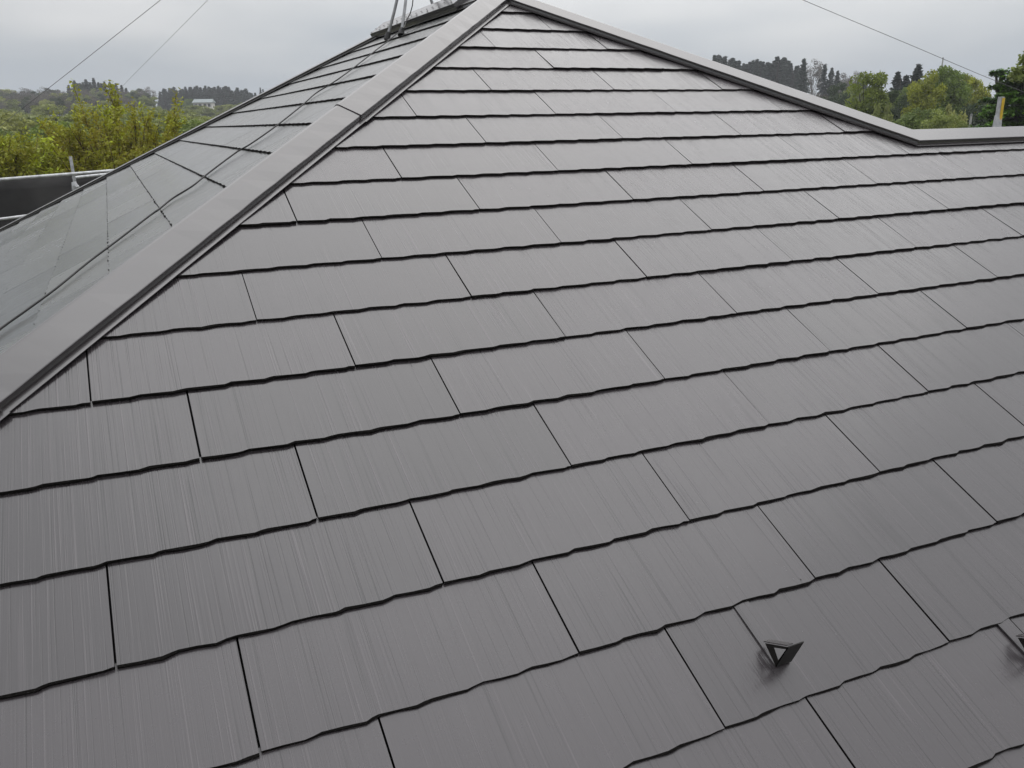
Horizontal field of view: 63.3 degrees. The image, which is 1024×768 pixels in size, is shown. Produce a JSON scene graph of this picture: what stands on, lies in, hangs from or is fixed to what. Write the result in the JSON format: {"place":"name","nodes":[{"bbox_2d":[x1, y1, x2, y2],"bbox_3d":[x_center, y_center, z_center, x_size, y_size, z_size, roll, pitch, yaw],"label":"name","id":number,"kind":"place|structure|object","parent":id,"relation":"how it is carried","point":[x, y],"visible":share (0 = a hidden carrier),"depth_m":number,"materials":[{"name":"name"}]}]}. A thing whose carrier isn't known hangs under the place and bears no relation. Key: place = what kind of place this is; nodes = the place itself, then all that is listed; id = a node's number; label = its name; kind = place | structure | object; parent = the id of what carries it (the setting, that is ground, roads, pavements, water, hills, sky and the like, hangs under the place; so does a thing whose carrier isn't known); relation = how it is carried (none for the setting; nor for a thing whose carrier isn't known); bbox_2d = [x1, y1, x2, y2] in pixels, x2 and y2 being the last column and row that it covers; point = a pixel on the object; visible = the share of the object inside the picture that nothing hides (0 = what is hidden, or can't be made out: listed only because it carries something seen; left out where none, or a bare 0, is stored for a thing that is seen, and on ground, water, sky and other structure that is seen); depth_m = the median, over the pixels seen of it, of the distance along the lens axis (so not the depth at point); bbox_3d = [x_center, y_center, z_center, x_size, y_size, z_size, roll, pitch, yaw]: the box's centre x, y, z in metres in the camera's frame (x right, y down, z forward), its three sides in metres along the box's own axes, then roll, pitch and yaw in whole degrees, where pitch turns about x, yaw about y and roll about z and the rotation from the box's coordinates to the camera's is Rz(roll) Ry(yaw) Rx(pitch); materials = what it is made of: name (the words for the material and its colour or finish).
{"place":"outdoors","nodes":[
{"label":"outdoors","id":0,"kind":"place"},
{"bbox_2d":[162,94,167,111],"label":"conifer tree","id":1,"kind":"object","parent":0,"point":[164,101],"visible":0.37,"depth_m":342.70,"materials":[{"name":"grey plant"}]},
{"bbox_2d":[0,0,1023,115],"label":"sky","id":2,"kind":"structure","parent":0,"point":[252,45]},
{"bbox_3d":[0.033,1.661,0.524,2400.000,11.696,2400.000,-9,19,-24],"label":"ground","id":3,"kind":"structure","parent":0,"visible":0},
{"bbox_2d":[0,129,16,159],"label":"broadleaf tree","id":4,"kind":"object","parent":3,"relation":"on","point":[8,133],"visible":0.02,"depth_m":61.45,"materials":[{"name":"green plant"}]},
{"bbox_2d":[4,92,22,108],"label":"bare tree","id":5,"kind":"object","parent":3,"relation":"on","point":[11,96],"visible":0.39,"depth_m":257.96,"materials":[{"name":"grey plant"}]},
{"bbox_2d":[0,111,37,136],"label":"tree","id":6,"kind":"object","parent":3,"relation":"on","point":[11,125],"visible":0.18,"depth_m":70.39,"materials":[{"name":"green plant"}]},
{"bbox_2d":[3,115,42,135],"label":"tree","id":7,"kind":"object","parent":3,"relation":"on","point":[29,117],"visible":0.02,"depth_m":81.11,"materials":[{"name":"green plant"}]},
{"bbox_2d":[13,88,35,99],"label":"bare tree","id":8,"kind":"object","parent":3,"relation":"on","point":[25,94],"visible":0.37,"depth_m":290.59,"materials":[{"name":"grey plant"}]},
{"bbox_2d":[19,97,34,113],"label":"evergreen tree","id":9,"kind":"object","parent":3,"relation":"on","point":[23,105],"visible":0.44,"depth_m":226.79,"materials":[{"name":"green plant"}]},
{"bbox_2d":[11,110,48,115],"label":"tree","id":10,"kind":"object","parent":3,"relation":"on","point":[31,113],"visible":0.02,"depth_m":151.84,"materials":[{"name":"green plant"}]},
{"bbox_2d":[24,100,36,113],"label":"bare tree","id":11,"kind":"object","parent":3,"relation":"on","point":[28,109],"visible":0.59,"depth_m":219.49,"materials":[{"name":"grey plant"}]},
{"bbox_2d":[0,126,75,177],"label":"spring tree","id":12,"kind":"object","parent":3,"relation":"on","point":[16,166],"visible":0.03,"depth_m":22.65,"materials":[{"name":"green plant"}]},
{"bbox_2d":[21,122,64,161],"bbox_3d":[-30.591,-13.591,56.730,4.663,8.319,5.040,-15,22,-36],"label":"broadleaf tree","id":13,"kind":"object","parent":3,"relation":"on","point":[37,131],"visible":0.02,"depth_m":55.46,"materials":[{"name":"green plant"}]},
{"bbox_2d":[37,87,54,97],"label":"bare tree","id":14,"kind":"object","parent":3,"relation":"on","point":[43,92],"visible":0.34,"depth_m":297.42,"materials":[{"name":"grey plant"}]},
{"bbox_2d":[30,104,67,118],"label":"tree","id":15,"kind":"object","parent":3,"relation":"on","point":[37,108],"visible":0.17,"depth_m":148.37,"materials":[{"name":"green plant"}]},
{"bbox_2d":[39,99,58,115],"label":"tree","id":16,"kind":"object","parent":3,"relation":"on","point":[43,102],"visible":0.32,"depth_m":217.40,"materials":[{"name":"green plant"}]},
{"bbox_2d":[20,121,89,162],"bbox_3d":[-30.198,-13.150,55.276,5.420,8.339,4.869,3,18,13],"label":"broadleaf tree","id":17,"kind":"object","parent":3,"relation":"on","point":[43,134],"visible":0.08,"depth_m":53.98,"materials":[{"name":"green plant"}]},
{"bbox_2d":[0,156,113,220],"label":"scaffold","id":18,"kind":"object","parent":3,"relation":"on","point":[73,173],"visible":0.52,"depth_m":13.17,"materials":[{"name":"metal"}]},
{"bbox_2d":[0,173,99,227],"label":"scaffold sheet","id":19,"kind":"object","parent":18,"relation":"hanging from","point":[22,197],"visible":0.06,"depth_m":14.37,"materials":[{"name":"black fabric"}]},
{"bbox_2d":[50,97,64,116],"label":"evergreen tree","id":20,"kind":"object","parent":3,"relation":"on","point":[60,102],"visible":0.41,"depth_m":222.89,"materials":[{"name":"green plant"}]},
{"bbox_2d":[28,114,92,124],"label":"tree","id":21,"kind":"object","parent":3,"relation":"on","point":[67,117],"visible":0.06,"depth_m":86.58,"materials":[{"name":"green plant"}]},
{"bbox_2d":[64,97,81,109],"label":"tree","id":22,"kind":"object","parent":3,"relation":"on","point":[69,99],"visible":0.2,"depth_m":231.33,"materials":[{"name":"green plant"}]},
{"bbox_2d":[70,103,94,111],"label":"tree","id":23,"kind":"object","parent":3,"relation":"on","point":[84,105],"visible":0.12,"depth_m":164.38,"materials":[{"name":"green plant"}]},
{"bbox_2d":[67,108,108,120],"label":"tree","id":24,"kind":"object","parent":3,"relation":"on","point":[70,113],"visible":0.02,"depth_m":106.90,"materials":[{"name":"green plant"}]},
{"bbox_2d":[83,79,92,95],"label":"conifer tree","id":25,"kind":"object","parent":3,"relation":"on","point":[86,84],"visible":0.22,"depth_m":303.80,"materials":[{"name":"grey plant"}]},
{"bbox_2d":[86,96,98,106],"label":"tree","id":26,"kind":"object","parent":3,"relation":"on","point":[95,102],"visible":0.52,"depth_m":213.68,"materials":[{"name":"green plant"}]},
{"bbox_2d":[91,78,96,92],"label":"conifer tree","id":27,"kind":"object","parent":3,"relation":"on","point":[94,85],"visible":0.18,"depth_m":307.15,"materials":[{"name":"grey plant"}]},
{"bbox_2d":[89,88,103,99],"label":"tree","id":28,"kind":"object","parent":3,"relation":"on","point":[96,93],"visible":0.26,"depth_m":291.45,"materials":[{"name":"green plant"}]},
{"bbox_2d":[10,78,187,173],"bbox_3d":[-11.705,-4.806,26.074,8.643,9.080,7.877,7,19,24],"label":"spring tree","id":29,"kind":"object","parent":3,"relation":"on","point":[102,151],"visible":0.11,"depth_m":24.24,"materials":[{"name":"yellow plant"}]},
{"bbox_2d":[99,101,111,109],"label":"tree","id":30,"kind":"object","parent":3,"relation":"on","point":[105,103],"visible":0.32,"depth_m":217.50,"materials":[{"name":"green plant"}]},
{"bbox_2d":[124,92,139,105],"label":"evergreen tree","id":31,"kind":"object","parent":3,"relation":"on","point":[134,96],"visible":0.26,"depth_m":254.13,"materials":[{"name":"green plant"}]},
{"bbox_2d":[125,99,138,106],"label":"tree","id":32,"kind":"object","parent":3,"relation":"on","point":[130,100],"visible":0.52,"depth_m":221.82,"materials":[{"name":"green plant"}]},
{"bbox_2d":[120,120,163,132],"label":"tree","id":33,"kind":"object","parent":3,"relation":"on","point":[156,122],"visible":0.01,"depth_m":71.81,"materials":[{"name":"green plant"}]},
{"bbox_2d":[121,108,171,119],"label":"tree","id":34,"kind":"object","parent":3,"relation":"on","point":[155,114],"visible":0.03,"depth_m":87.95,"materials":[{"name":"green plant"}]},
{"bbox_2d":[142,87,155,101],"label":"bare tree","id":35,"kind":"object","parent":3,"relation":"on","point":[149,92],"visible":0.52,"depth_m":288.91,"materials":[{"name":"grey plant"}]},
{"bbox_2d":[138,95,160,109],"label":"tree","id":36,"kind":"object","parent":3,"relation":"on","point":[148,102],"visible":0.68,"depth_m":253.65,"materials":[{"name":"green plant"}]},
{"bbox_2d":[157,93,165,109],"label":"conifer tree","id":37,"kind":"object","parent":3,"relation":"on","point":[161,104],"visible":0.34,"depth_m":339.81,"materials":[{"name":"grey plant"}]},
{"bbox_2d":[151,116,196,132],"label":"tree","id":38,"kind":"object","parent":3,"relation":"on","point":[162,123],"depth_m":76.50,"materials":[{"name":"green plant"}]},
{"bbox_2d":[168,91,180,110],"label":"conifer tree","id":39,"kind":"object","parent":3,"relation":"on","point":[171,95],"visible":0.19,"depth_m":340.02,"materials":[{"name":"grey plant"}]},
{"bbox_2d":[157,110,193,118],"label":"tree","id":40,"kind":"object","parent":3,"relation":"on","point":[187,116],"visible":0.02,"depth_m":111.25,"materials":[{"name":"green plant"}]},
{"bbox_2d":[178,90,184,108],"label":"conifer tree","id":41,"kind":"object","parent":3,"relation":"on","point":[181,94],"visible":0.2,"depth_m":341.78,"materials":[{"name":"grey plant"}]},
{"bbox_2d":[159,118,205,145],"bbox_3d":[-22.337,-14.039,57.697,4.394,8.419,4.891,1,18,8],"label":"broadleaf tree","id":42,"kind":"object","parent":3,"relation":"on","point":[188,126],"visible":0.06,"depth_m":55.83,"materials":[{"name":"green plant"}]},
{"bbox_2d":[171,109,195,117],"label":"thicket tree","id":43,"kind":"object","parent":3,"relation":"on","point":[190,113],"visible":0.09,"depth_m":165.22,"materials":[{"name":"green plant"}]},
{"bbox_2d":[183,99,192,110],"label":"broadleaf tree","id":44,"kind":"object","parent":3,"relation":"on","point":[188,102],"visible":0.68,"depth_m":299.21,"materials":[{"name":"green plant"}]},
{"bbox_2d":[184,105,204,114],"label":"thicket tree","id":45,"kind":"object","parent":3,"relation":"on","point":[194,108],"visible":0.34,"depth_m":215.97,"materials":[{"name":"green plant"}]},
{"bbox_2d":[183,116,213,126],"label":"thicket tree","id":46,"kind":"object","parent":3,"relation":"on","point":[203,118],"depth_m":74.70,"materials":[{"name":"green plant"}]},
{"bbox_2d":[195,105,210,116],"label":"thicket tree","id":47,"kind":"object","parent":3,"relation":"on","point":[206,110],"visible":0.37,"depth_m":247.66,"materials":[{"name":"green plant"}]},
{"bbox_2d":[192,99,215,115],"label":"house","id":48,"kind":"structure","parent":3,"relation":"on","point":[210,103],"depth_m":289.97,"materials":[{"name":"grey"}]},
{"bbox_2d":[201,108,217,117],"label":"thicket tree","id":49,"kind":"object","parent":3,"relation":"on","point":[211,113],"visible":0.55,"depth_m":250.19,"materials":[{"name":"green plant"}]},
{"bbox_2d":[214,93,222,110],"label":"conifer tree","id":50,"kind":"object","parent":3,"relation":"on","point":[217,100],"visible":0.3,"depth_m":335.62,"materials":[{"name":"grey plant"}]},
{"bbox_2d":[211,105,228,116],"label":"thicket tree","id":51,"kind":"object","parent":3,"relation":"on","point":[221,107],"visible":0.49,"depth_m":236.96,"materials":[{"name":"green plant"}]},
{"bbox_2d":[222,91,232,109],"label":"conifer tree","id":52,"kind":"object","parent":3,"relation":"on","point":[226,97],"visible":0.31,"depth_m":328.76,"materials":[{"name":"green plant"}]},
{"bbox_2d":[230,91,237,104],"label":"conifer tree","id":53,"kind":"object","parent":3,"relation":"on","point":[233,96],"visible":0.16,"depth_m":333.00,"materials":[{"name":"green plant"}]},
{"bbox_2d":[0,0,1023,767],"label":"house","id":54,"kind":"structure","parent":3,"relation":"on","point":[488,384],"depth_m":2.05,"materials":[{"name":"paint"}]},
{"bbox_2d":[384,0,432,39],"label":"antenna mount","id":55,"kind":"object","parent":54,"relation":"on","point":[388,34],"visible":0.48,"depth_m":5.47,"materials":[{"name":"metal"}]},
{"bbox_2d":[0,0,159,125],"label":"guy wire","id":56,"kind":"object","parent":55,"relation":"attached to","point":[83,60],"visible":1,"depth_m":7.30,"materials":[{"name":"grey metal"}]},
{"bbox_2d":[0,0,412,329],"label":"antenna cable","id":57,"kind":"object","parent":55,"relation":"attached to","point":[86,263],"visible":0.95,"depth_m":3.19,"materials":[{"name":"black rubber"}]},
{"bbox_2d":[804,0,1022,91],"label":"guy wire","id":58,"kind":"object","parent":55,"relation":"attached to","point":[911,45],"visible":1,"depth_m":7.03,"materials":[{"name":"grey metal"}]},
{"bbox_2d":[734,601,803,666],"bbox_3d":[0.523,0.520,1.727,0.041,0.072,0.179,-9,19,-24],"label":"snow guard","id":59,"kind":"object","parent":54,"relation":"on","point":[772,648],"visible":1,"depth_m":1.72,"materials":[{"name":"black"}]},
{"bbox_2d":[997,618,1023,653],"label":"snow guard","id":60,"kind":"object","parent":54,"relation":"on","point":[1012,631],"visible":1,"depth_m":1.85,"materials":[{"name":"black"}]},
{"bbox_2d":[720,56,730,66],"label":"conifer tree","id":61,"kind":"object","parent":3,"relation":"on","point":[724,61],"visible":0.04,"depth_m":238.17,"materials":[{"name":"green plant"}]},
{"bbox_2d":[746,62,754,73],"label":"conifer tree","id":62,"kind":"object","parent":3,"relation":"on","point":[749,67],"visible":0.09,"depth_m":249.89,"materials":[{"name":"green plant"}]},
{"bbox_2d":[750,59,764,77],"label":"conifer tree","id":63,"kind":"object","parent":3,"relation":"on","point":[756,71],"visible":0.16,"depth_m":240.68,"materials":[{"name":"green plant"}]},
{"bbox_2d":[764,63,773,81],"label":"conifer tree","id":64,"kind":"object","parent":3,"relation":"on","point":[769,71],"visible":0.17,"depth_m":233.96,"materials":[{"name":"green plant"}]},
{"bbox_2d":[765,56,786,85],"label":"conifer tree","id":65,"kind":"object","parent":3,"relation":"on","point":[777,76],"visible":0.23,"depth_m":233.75,"materials":[{"name":"green plant"}]},
{"bbox_2d":[779,59,785,75],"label":"conifer tree","id":66,"kind":"object","parent":3,"relation":"on","point":[783,63],"visible":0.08,"depth_m":253.81,"materials":[{"name":"green plant"}]},
{"bbox_2d":[782,63,792,87],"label":"conifer tree","id":67,"kind":"object","parent":3,"relation":"on","point":[789,72],"visible":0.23,"depth_m":245.80,"materials":[{"name":"green plant"}]},
{"bbox_2d":[782,60,792,85],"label":"conifer tree","id":68,"kind":"object","parent":3,"relation":"on","point":[786,68],"visible":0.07,"depth_m":250.96,"materials":[{"name":"green plant"}]},
{"bbox_2d":[788,66,798,89],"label":"conifer tree","id":69,"kind":"object","parent":3,"relation":"on","point":[795,74],"visible":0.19,"depth_m":242.39,"materials":[{"name":"green plant"}]},
{"bbox_2d":[794,58,809,92],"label":"conifer tree","id":70,"kind":"object","parent":3,"relation":"on","point":[802,81],"visible":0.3,"depth_m":200.77,"materials":[{"name":"green plant"}]},
{"bbox_2d":[799,59,826,94],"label":"bare tree","id":71,"kind":"object","parent":3,"relation":"on","point":[818,73],"visible":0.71,"depth_m":230.90,"materials":[{"name":"grey plant"}]},
{"bbox_2d":[816,64,828,97],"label":"conifer tree","id":72,"kind":"object","parent":3,"relation":"on","point":[821,86],"visible":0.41,"depth_m":205.75,"materials":[{"name":"green plant"}]},
{"bbox_2d":[824,68,834,94],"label":"conifer tree","id":73,"kind":"object","parent":3,"relation":"on","point":[830,80],"visible":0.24,"depth_m":205.43,"materials":[{"name":"green plant"}]},
{"bbox_2d":[820,85,845,104],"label":"evergreen tree","id":74,"kind":"object","parent":3,"relation":"on","point":[835,98],"visible":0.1,"depth_m":109.60,"materials":[{"name":"green plant"}]},
{"bbox_2d":[834,70,841,92],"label":"conifer tree","id":75,"kind":"object","parent":3,"relation":"on","point":[837,79],"visible":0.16,"depth_m":210.26,"materials":[{"name":"green plant"}]},
{"bbox_2d":[827,82,854,101],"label":"evergreen tree","id":76,"kind":"object","parent":3,"relation":"on","point":[843,87],"visible":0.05,"depth_m":139.66,"materials":[{"name":"green plant"}]},
{"bbox_2d":[833,73,852,90],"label":"bare tree","id":77,"kind":"object","parent":3,"relation":"on","point":[843,76],"visible":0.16,"depth_m":220.19,"materials":[{"name":"grey plant"}]},
{"bbox_2d":[841,92,855,105],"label":"evergreen tree","id":78,"kind":"object","parent":3,"relation":"on","point":[845,96],"visible":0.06,"depth_m":99.92,"materials":[{"name":"green plant"}]},
{"bbox_2d":[840,87,864,103],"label":"tree","id":79,"kind":"object","parent":3,"relation":"on","point":[845,91],"visible":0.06,"depth_m":130.19,"materials":[{"name":"green plant"}]},
{"bbox_2d":[844,71,891,118],"bbox_3d":[26.982,-18.231,63.515,4.301,10.957,4.385,7,19,25],"label":"broadleaf tree","id":80,"kind":"object","parent":3,"relation":"on","point":[873,92],"visible":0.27,"depth_m":62.09,"materials":[{"name":"green plant"}]},
{"bbox_2d":[872,103,893,121],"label":"tree","id":81,"kind":"object","parent":3,"relation":"on","point":[889,117],"visible":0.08,"depth_m":55.95,"materials":[{"name":"green plant"}]},
{"bbox_2d":[889,71,902,91],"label":"conifer tree","id":82,"kind":"object","parent":3,"relation":"on","point":[896,81],"visible":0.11,"depth_m":120.13,"materials":[{"name":"green plant"}]},
{"bbox_2d":[886,88,908,122],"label":"evergreen tree","id":83,"kind":"object","parent":3,"relation":"on","point":[893,97],"visible":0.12,"depth_m":69.67,"materials":[{"name":"green plant"}]},
{"bbox_2d":[892,87,909,108],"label":"broadleaf tree","id":84,"kind":"object","parent":3,"relation":"on","point":[905,90],"visible":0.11,"depth_m":92.15,"materials":[{"name":"green plant"}]},
{"bbox_2d":[893,92,909,109],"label":"evergreen tree","id":85,"kind":"object","parent":3,"relation":"on","point":[905,97],"visible":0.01,"depth_m":72.12,"materials":[{"name":"green plant"}]},
{"bbox_2d":[895,75,909,95],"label":"conifer tree","id":86,"kind":"object","parent":3,"relation":"on","point":[906,79],"visible":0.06,"depth_m":118.01,"materials":[{"name":"green plant"}]},
{"bbox_2d":[903,64,923,93],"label":"conifer tree","id":87,"kind":"object","parent":3,"relation":"on","point":[917,72],"visible":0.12,"depth_m":110.09,"materials":[{"name":"green plant"}]},
{"bbox_2d":[893,107,946,128],"bbox_3d":[20.098,-9.483,41.231,3.059,8.133,2.975,-6,18,-14],"label":"leafy bush","id":88,"kind":"object","parent":3,"relation":"on","point":[912,120],"visible":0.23,"depth_m":40.13,"materials":[{"name":"green plant"}]},
{"bbox_2d":[900,69,947,127],"bbox_3d":[32.150,-19.061,65.608,3.506,11.000,3.181,-10,20,-27],"label":"broadleaf tree","id":89,"kind":"object","parent":3,"relation":"on","point":[916,96],"visible":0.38,"depth_m":63.86,"materials":[{"name":"green plant"}]},
{"bbox_2d":[919,108,967,128],"bbox_3d":[19.679,-8.712,38.937,2.486,8.041,2.406,15,24,41],"label":"leafy bush","id":90,"kind":"object","parent":3,"relation":"on","point":[939,121],"visible":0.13,"depth_m":37.49,"materials":[{"name":"green plant"}]},
{"bbox_2d":[926,65,973,126],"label":"broadleaf tree","id":91,"kind":"object","parent":3,"relation":"on","point":[958,92],"visible":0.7,"depth_m":65.86,"materials":[{"name":"green plant"}]},
{"bbox_2d":[942,103,967,128],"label":"tree","id":92,"kind":"object","parent":3,"relation":"on","point":[948,109],"visible":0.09,"depth_m":56.29,"materials":[{"name":"green plant"}]},
{"bbox_2d":[960,73,973,92],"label":"broadleaf tree","id":93,"kind":"object","parent":3,"relation":"on","point":[967,77],"visible":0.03,"depth_m":83.70,"materials":[{"name":"green plant"}]},
{"bbox_2d":[954,77,991,123],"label":"broadleaf tree","id":94,"kind":"object","parent":3,"relation":"on","point":[978,88],"visible":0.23,"depth_m":69.86,"materials":[{"name":"green plant"}]},
{"bbox_2d":[961,97,993,126],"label":"evergreen tree","id":95,"kind":"object","parent":3,"relation":"on","point":[969,109],"visible":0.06,"depth_m":60.18,"materials":[{"name":"green plant"}]},
{"bbox_2d":[971,67,1011,127],"bbox_3d":[21.211,-9.183,37.373,2.199,9.469,2.185,-9,19,-24],"label":"layered tree","id":96,"kind":"object","parent":3,"relation":"on","point":[997,73],"visible":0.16,"depth_m":36.11,"materials":[{"name":"green plant"}]},
{"bbox_2d":[973,89,1016,126],"bbox_3d":[30.511,-13.682,51.544,5.497,9.515,4.706,-14,21,-34],"label":"evergreen tree","id":97,"kind":"object","parent":3,"relation":"on","point":[981,121],"visible":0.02,"depth_m":51.51,"materials":[{"name":"green plant"}]},
{"bbox_2d":[992,97,1004,126],"bbox_3d":[6.082,0.178,11.368,0.108,7.771,0.108,-9,19,-24],"label":"scaffold post","id":98,"kind":"object","parent":3,"relation":"on","point":[997,121],"visible":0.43,"depth_m":10.23,"materials":[{"name":"metal"}]},
{"bbox_2d":[977,72,1023,127],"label":"layered tree","id":99,"kind":"object","parent":3,"relation":"on","point":[1013,112],"visible":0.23,"depth_m":34.09,"materials":[{"name":"green plant"}]},
{"bbox_2d":[1007,51,1023,82],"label":"tall tree","id":100,"kind":"object","parent":3,"relation":"on","point":[1018,71],"visible":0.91,"depth_m":24.36,"materials":[{"name":"green plant"}]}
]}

